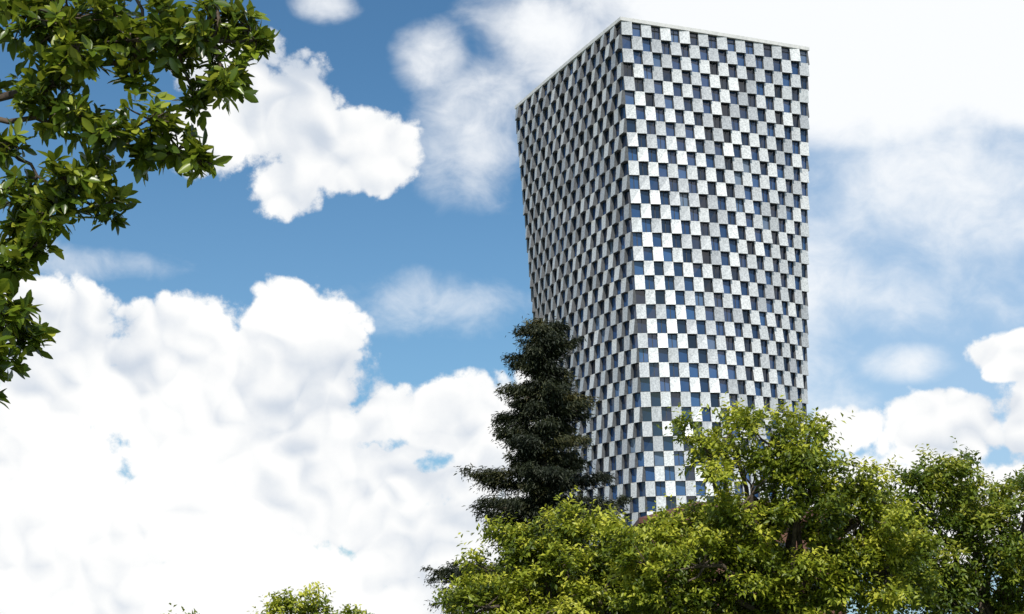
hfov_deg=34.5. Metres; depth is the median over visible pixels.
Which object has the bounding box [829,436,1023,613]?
broadleaf tree
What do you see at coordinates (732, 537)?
broadleaf tree
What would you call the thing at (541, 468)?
conifer tree
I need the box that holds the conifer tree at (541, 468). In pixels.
[417,314,632,613]
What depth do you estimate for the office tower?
213.22 m
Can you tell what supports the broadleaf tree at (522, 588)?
on the ground
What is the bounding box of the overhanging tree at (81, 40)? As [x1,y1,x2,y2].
[0,0,279,409]
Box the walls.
[635,524,846,613]
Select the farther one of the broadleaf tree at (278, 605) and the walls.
the walls
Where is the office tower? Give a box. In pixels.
[515,16,809,546]
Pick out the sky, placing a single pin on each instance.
(277, 376)
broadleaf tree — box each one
[168,581,372,613]
[432,485,668,613]
[589,391,957,613]
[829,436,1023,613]
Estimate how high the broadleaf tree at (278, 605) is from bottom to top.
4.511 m
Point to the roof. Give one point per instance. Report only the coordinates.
(639, 521)
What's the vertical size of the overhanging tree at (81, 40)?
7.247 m
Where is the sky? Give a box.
[0,0,1023,613]
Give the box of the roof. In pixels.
[628,502,851,532]

